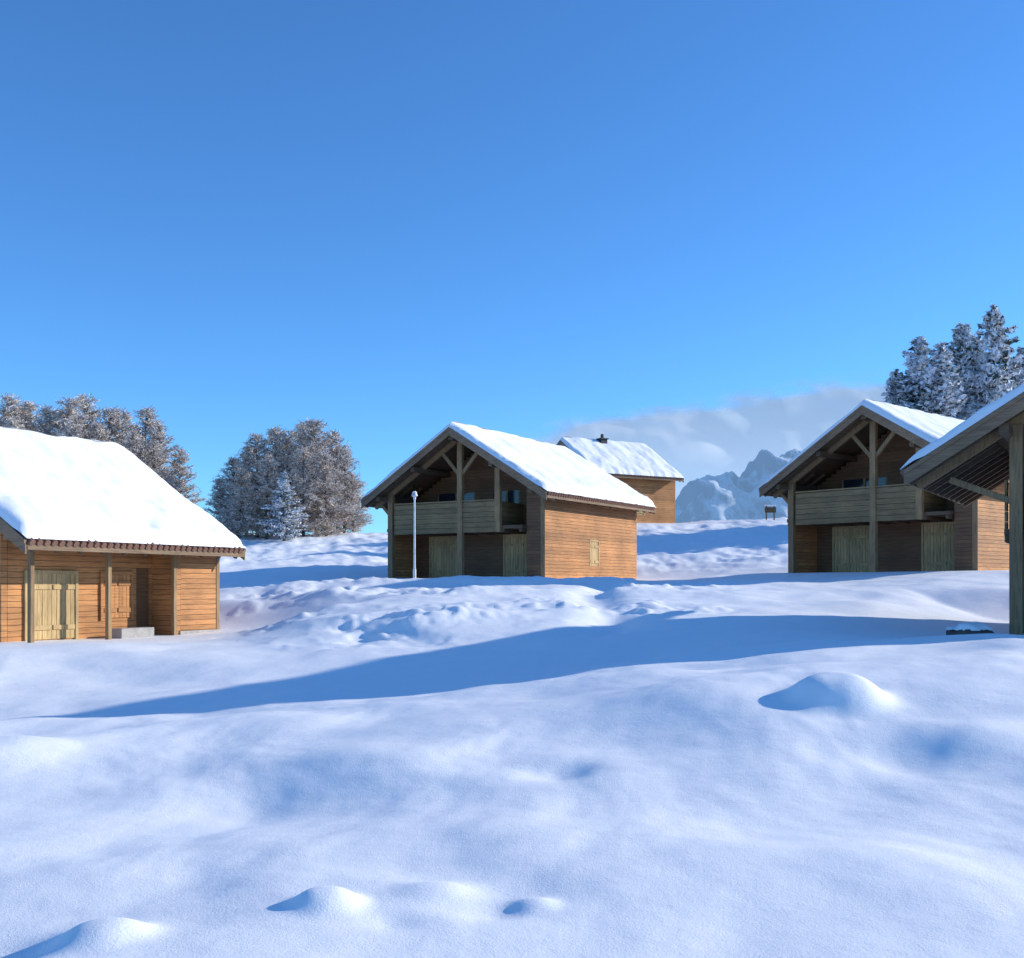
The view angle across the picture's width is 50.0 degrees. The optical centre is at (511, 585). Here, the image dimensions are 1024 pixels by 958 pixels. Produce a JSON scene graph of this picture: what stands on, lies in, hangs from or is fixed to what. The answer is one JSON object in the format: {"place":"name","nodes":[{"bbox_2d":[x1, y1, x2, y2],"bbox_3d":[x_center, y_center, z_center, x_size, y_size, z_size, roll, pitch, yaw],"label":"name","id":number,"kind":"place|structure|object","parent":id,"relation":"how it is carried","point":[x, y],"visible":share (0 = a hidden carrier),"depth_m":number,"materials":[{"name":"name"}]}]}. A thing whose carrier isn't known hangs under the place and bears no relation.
{"place":"outdoors","nodes":[
{"label":"outdoors","id":0,"kind":"place"},
{"bbox_2d":[0,517,1023,957],"bbox_3d":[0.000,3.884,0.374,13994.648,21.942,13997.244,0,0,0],"label":"snow ground","id":1,"kind":"structure","parent":0,"point":[716,739],"depth_m":9.44,"materials":[{"name":"white snow"}]},
{"bbox_2d":[0,416,8,427],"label":"larch tree","id":2,"kind":"object","parent":1,"relation":"on","point":[2,420],"visible":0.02,"depth_m":84.10,"materials":[{"name":"grey plant"}]},
{"bbox_2d":[0,393,34,428],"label":"larch tree","id":3,"kind":"object","parent":1,"relation":"on","point":[7,411],"visible":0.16,"depth_m":85.56,"materials":[{"name":"grey plant"}]},
{"bbox_2d":[4,415,34,430],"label":"larch tree","id":4,"kind":"object","parent":1,"relation":"on","point":[13,422],"visible":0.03,"depth_m":79.54,"materials":[{"name":"grey plant"}]},
{"bbox_2d":[14,409,39,430],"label":"larch tree","id":5,"kind":"object","parent":1,"relation":"on","point":[27,420],"visible":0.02,"depth_m":89.33,"materials":[{"name":"grey plant"}]},
{"bbox_2d":[20,400,43,430],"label":"larch tree","id":6,"kind":"object","parent":1,"relation":"on","point":[29,406],"visible":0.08,"depth_m":89.56,"materials":[{"name":"grey plant"}]},
{"bbox_2d":[25,404,63,435],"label":"larch tree","id":7,"kind":"object","parent":1,"relation":"on","point":[46,430],"visible":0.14,"depth_m":84.41,"materials":[{"name":"grey plant"}]},
{"bbox_2d":[42,395,88,438],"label":"larch tree","id":8,"kind":"object","parent":1,"relation":"on","point":[70,410],"visible":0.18,"depth_m":83.81,"materials":[{"name":"grey plant"}]},
{"bbox_2d":[55,415,91,437],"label":"larch tree","id":9,"kind":"object","parent":1,"relation":"on","point":[72,423],"visible":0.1,"depth_m":78.57,"materials":[{"name":"grey plant"}]},
{"bbox_2d":[64,393,112,441],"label":"larch tree","id":10,"kind":"object","parent":1,"relation":"on","point":[87,409],"visible":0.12,"depth_m":87.55,"materials":[{"name":"grey plant"}]},
{"bbox_2d":[84,419,116,442],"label":"larch tree","id":11,"kind":"object","parent":1,"relation":"on","point":[100,436],"visible":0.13,"depth_m":79.58,"materials":[{"name":"grey plant"}]},
{"bbox_2d":[90,404,130,447],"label":"larch tree","id":12,"kind":"object","parent":1,"relation":"on","point":[112,416],"visible":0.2,"depth_m":84.18,"materials":[{"name":"grey plant"}]},
{"bbox_2d":[0,427,245,642],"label":"wooden chalet","id":13,"kind":"object","parent":1,"relation":"on","point":[106,540],"visible":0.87,"depth_m":30.10,"materials":[{"name":"wood"}]},
{"bbox_2d":[24,570,77,640],"bbox_3d":[-12.033,0.530,28.705,0.065,1.840,1.680,0,0,27],"label":"double door","id":14,"kind":"structure","parent":13,"relation":"in","point":[56,592],"depth_m":28.78,"materials":[{"name":"beige wood"}]},
{"bbox_2d":[135,568,148,626],"bbox_3d":[-10.703,0.525,31.619,0.050,2.050,0.600,0,0,27],"label":"entrance door","id":15,"kind":"structure","parent":13,"relation":"in","point":[141,578],"depth_m":31.64,"materials":[{"name":"brown wood"}]},
{"bbox_2d":[107,406,139,449],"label":"larch tree","id":16,"kind":"object","parent":1,"relation":"on","point":[125,418],"visible":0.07,"depth_m":89.61,"materials":[{"name":"grey plant"}]},
{"bbox_2d":[118,429,154,470],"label":"larch tree","id":17,"kind":"object","parent":1,"relation":"on","point":[135,442],"visible":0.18,"depth_m":78.94,"materials":[{"name":"grey plant"}]},
{"bbox_2d":[127,406,170,479],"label":"larch tree","id":18,"kind":"object","parent":1,"relation":"on","point":[149,421],"visible":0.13,"depth_m":86.10,"materials":[{"name":"grey plant"}]},
{"bbox_2d":[140,440,180,487],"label":"larch tree","id":19,"kind":"object","parent":1,"relation":"on","point":[155,454],"visible":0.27,"depth_m":79.84,"materials":[{"name":"grey plant"}]},
{"bbox_2d":[141,421,198,504],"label":"larch tree","id":20,"kind":"object","parent":1,"relation":"on","point":[158,433],"visible":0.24,"depth_m":83.83,"materials":[{"name":"grey plant"}]},
{"bbox_2d":[169,447,210,504],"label":"larch tree","id":21,"kind":"object","parent":1,"relation":"on","point":[182,459],"visible":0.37,"depth_m":85.73,"materials":[{"name":"grey plant"}]},
{"bbox_2d":[203,478,229,522],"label":"larch tree","id":22,"kind":"object","parent":1,"relation":"on","point":[217,488],"visible":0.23,"depth_m":81.90,"materials":[{"name":"grey plant"}]},
{"bbox_2d":[206,456,254,534],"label":"larch tree","id":23,"kind":"object","parent":1,"relation":"on","point":[231,462],"visible":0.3,"depth_m":79.59,"materials":[{"name":"grey plant"}]},
{"bbox_2d":[211,445,262,534],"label":"larch tree","id":24,"kind":"object","parent":1,"relation":"on","point":[244,461],"visible":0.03,"depth_m":83.78,"materials":[{"name":"grey plant"}]},
{"bbox_2d":[218,467,257,537],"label":"larch tree","id":25,"kind":"object","parent":1,"relation":"on","point":[237,511],"visible":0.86,"depth_m":75.82,"materials":[{"name":"grey plant"}]},
{"bbox_2d":[207,432,280,536],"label":"larch tree","id":26,"kind":"object","parent":1,"relation":"on","point":[257,439],"visible":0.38,"depth_m":78.55,"materials":[{"name":"grey plant"}]},
{"bbox_2d":[237,453,287,538],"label":"larch tree","id":27,"kind":"object","parent":1,"relation":"on","point":[268,466],"visible":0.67,"depth_m":75.71,"materials":[{"name":"grey plant"}]},
{"bbox_2d":[252,425,295,534],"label":"larch tree","id":28,"kind":"object","parent":1,"relation":"on","point":[273,434],"visible":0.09,"depth_m":82.94,"materials":[{"name":"grey plant"}]},
{"bbox_2d":[256,471,309,540],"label":"snowy conifer tree","id":29,"kind":"object","parent":1,"relation":"on","point":[286,517],"visible":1,"depth_m":72.79,"materials":[{"name":"white plant"}]},
{"bbox_2d":[247,428,321,528],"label":"larch tree","id":30,"kind":"object","parent":1,"relation":"on","point":[285,440],"visible":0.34,"depth_m":79.61,"materials":[{"name":"grey plant"}]},
{"bbox_2d":[270,445,335,536],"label":"larch tree","id":31,"kind":"object","parent":1,"relation":"on","point":[305,480],"visible":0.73,"depth_m":75.86,"materials":[{"name":"grey plant"}]},
{"bbox_2d":[274,420,340,532],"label":"larch tree","id":32,"kind":"object","parent":1,"relation":"on","point":[301,424],"visible":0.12,"depth_m":81.85,"materials":[{"name":"grey plant"}]},
{"bbox_2d":[288,417,348,534],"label":"larch tree","id":33,"kind":"object","parent":1,"relation":"on","point":[313,448],"visible":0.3,"depth_m":79.47,"materials":[{"name":"grey plant"}]},
{"bbox_2d":[300,452,356,536],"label":"larch tree","id":34,"kind":"object","parent":1,"relation":"on","point":[328,487],"visible":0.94,"depth_m":75.98,"materials":[{"name":"grey plant"}]},
{"bbox_2d":[310,429,370,529],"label":"larch tree","id":35,"kind":"object","parent":1,"relation":"on","point":[333,449],"visible":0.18,"depth_m":82.89,"materials":[{"name":"grey plant"}]},
{"bbox_2d":[313,446,374,532],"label":"larch tree","id":36,"kind":"object","parent":1,"relation":"on","point":[344,461],"visible":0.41,"depth_m":79.74,"materials":[{"name":"grey plant"}]},
{"bbox_2d":[334,472,372,532],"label":"larch tree","id":37,"kind":"object","parent":1,"relation":"on","point":[351,498],"visible":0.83,"depth_m":78.79,"materials":[{"name":"grey plant"}]},
{"bbox_2d":[411,491,417,577],"bbox_3d":[-3.870,-1.801,43.600,0.253,3.880,0.260,0,0,0],"label":"street lamp","id":38,"kind":"object","parent":1,"relation":"on","point":[414,495],"visible":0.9,"depth_m":43.56,"materials":[{"name":"metal"}]},
{"bbox_2d":[360,421,654,578],"bbox_3d":[0.126,-3.362,53.309,10.128,7.924,11.348,0,0,31],"label":"wooden chalet","id":39,"kind":"object","parent":1,"relation":"on","point":[488,502],"visible":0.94,"depth_m":50.53,"materials":[{"name":"wood"}]},
{"bbox_2d":[438,492,474,522],"bbox_3d":[-2.615,-3.575,52.006,2.166,1.750,0.080,0,0,31],"label":"window frame","id":40,"kind":"structure","parent":39,"relation":"in","point":[466,492],"depth_m":51.99,"materials":[{"name":"wood"}]},
{"bbox_2d":[439,492,473,523],"bbox_3d":[-2.615,-3.575,52.006,2.126,1.710,0.010,0,0,31],"label":"window pane","id":41,"kind":"structure","parent":39,"relation":"in","point":[467,496],"depth_m":52.16,"materials":[{"name":"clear glass"}]},
{"bbox_2d":[494,490,519,523],"bbox_3d":[-0.223,-3.575,50.569,1.416,1.750,0.080,0,0,31],"label":"window frame","id":42,"kind":"structure","parent":39,"relation":"in","point":[504,490],"depth_m":50.52,"materials":[{"name":"wood"}]},
{"bbox_2d":[502,490,517,523],"bbox_3d":[-0.223,-3.575,50.569,1.376,1.710,0.010,0,0,31],"label":"window pane","id":43,"kind":"structure","parent":39,"relation":"in","point":[512,494],"depth_m":50.44,"materials":[{"name":"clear glass"}]},
{"bbox_2d":[556,434,683,522],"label":"wooden chalet","id":44,"kind":"object","parent":1,"relation":"on","point":[644,469],"visible":0.48,"depth_m":87.57,"materials":[{"name":"wood"}]},
{"bbox_2d":[764,505,775,519],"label":"wooden signpost","id":45,"kind":"object","parent":1,"relation":"on","point":[770,509],"visible":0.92,"depth_m":87.91,"materials":[{"name":"brown wood"}]},
{"bbox_2d":[758,399,1008,572],"bbox_3d":[18.263,-3.617,47.930,11.348,7.934,10.100,0,0,-42],"label":"wooden chalet","id":46,"kind":"object","parent":1,"relation":"on","point":[849,498],"visible":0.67,"depth_m":45.80,"materials":[{"name":"wood"}]},
{"bbox_2d":[842,477,886,505],"bbox_3d":[15.262,-3.825,47.484,0.080,1.750,2.166,0,0,-42],"label":"window frame","id":47,"kind":"structure","parent":46,"relation":"in","point":[864,479],"depth_m":47.45,"materials":[{"name":"wood"}]},
{"bbox_2d":[844,477,885,511],"bbox_3d":[15.262,-3.825,47.484,0.010,1.710,2.126,0,0,-42],"label":"window pane","id":48,"kind":"structure","parent":46,"relation":"in","point":[882,480],"depth_m":47.67,"materials":[{"name":"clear glass"}]},
{"bbox_2d":[878,368,913,406],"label":"snowy conifer tree","id":49,"kind":"object","parent":1,"relation":"on","point":[895,381],"visible":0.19,"depth_m":79.66,"materials":[{"name":"white plant"}]},
{"bbox_2d":[893,335,935,409],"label":"snowy conifer tree","id":50,"kind":"object","parent":1,"relation":"on","point":[918,362],"visible":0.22,"depth_m":79.59,"materials":[{"name":"white plant"}]},
{"bbox_2d":[917,341,967,419],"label":"snowy conifer tree","id":51,"kind":"object","parent":1,"relation":"on","point":[942,389],"visible":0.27,"depth_m":73.57,"materials":[{"name":"white plant"}]},
{"bbox_2d":[900,383,1023,634],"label":"wooden chalet","id":52,"kind":"object","parent":1,"relation":"on","point":[977,455],"visible":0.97,"depth_m":23.64,"materials":[{"name":"wood"}]},
{"bbox_2d":[947,323,976,418],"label":"snowy conifer tree","id":53,"kind":"object","parent":1,"relation":"on","point":[961,336],"visible":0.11,"depth_m":81.71,"materials":[{"name":"white plant"}]},
{"bbox_2d":[946,621,993,634],"bbox_3d":[9.798,1.076,23.377,1.017,0.614,0.864,0,0,31],"label":"snow capped boulder","id":54,"kind":"object","parent":1,"relation":"on","point":[976,627],"visible":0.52,"depth_m":23.14,"materials":[{"name":"white snow"}]},
{"bbox_2d":[957,335,991,415],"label":"snowy conifer tree","id":55,"kind":"object","parent":1,"relation":"on","point":[970,362],"visible":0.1,"depth_m":77.71,"materials":[{"name":"white plant"}]},
{"bbox_2d":[947,303,1023,419],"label":"snowy conifer tree","id":56,"kind":"object","parent":1,"relation":"on","point":[996,385],"visible":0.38,"depth_m":75.67,"materials":[{"name":"white plant"}]},
{"bbox_2d":[1004,346,1023,393],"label":"snowy conifer tree","id":57,"kind":"object","parent":1,"relation":"on","point":[1020,350],"visible":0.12,"depth_m":79.78,"materials":[{"name":"white plant"}]},
{"bbox_2d":[0,0,1023,533],"label":"sky","id":58,"kind":"structure","parent":0,"point":[388,223],"materials":[{"name":"blue"}]},
{"bbox_2d":[675,448,803,522],"bbox_3d":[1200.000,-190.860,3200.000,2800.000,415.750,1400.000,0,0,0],"label":"mountain range","id":59,"kind":"structure","parent":0,"point":[731,495],"depth_m":2968.76,"materials":[{"name":"white snow"}]},
{"bbox_2d":[541,374,1015,499],"bbox_3d":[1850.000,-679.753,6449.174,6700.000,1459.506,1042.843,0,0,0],"label":"cloud","id":60,"kind":"structure","parent":0,"point":[690,444],"depth_m":6580.50,"materials":[{"name":"white"}]}
]}

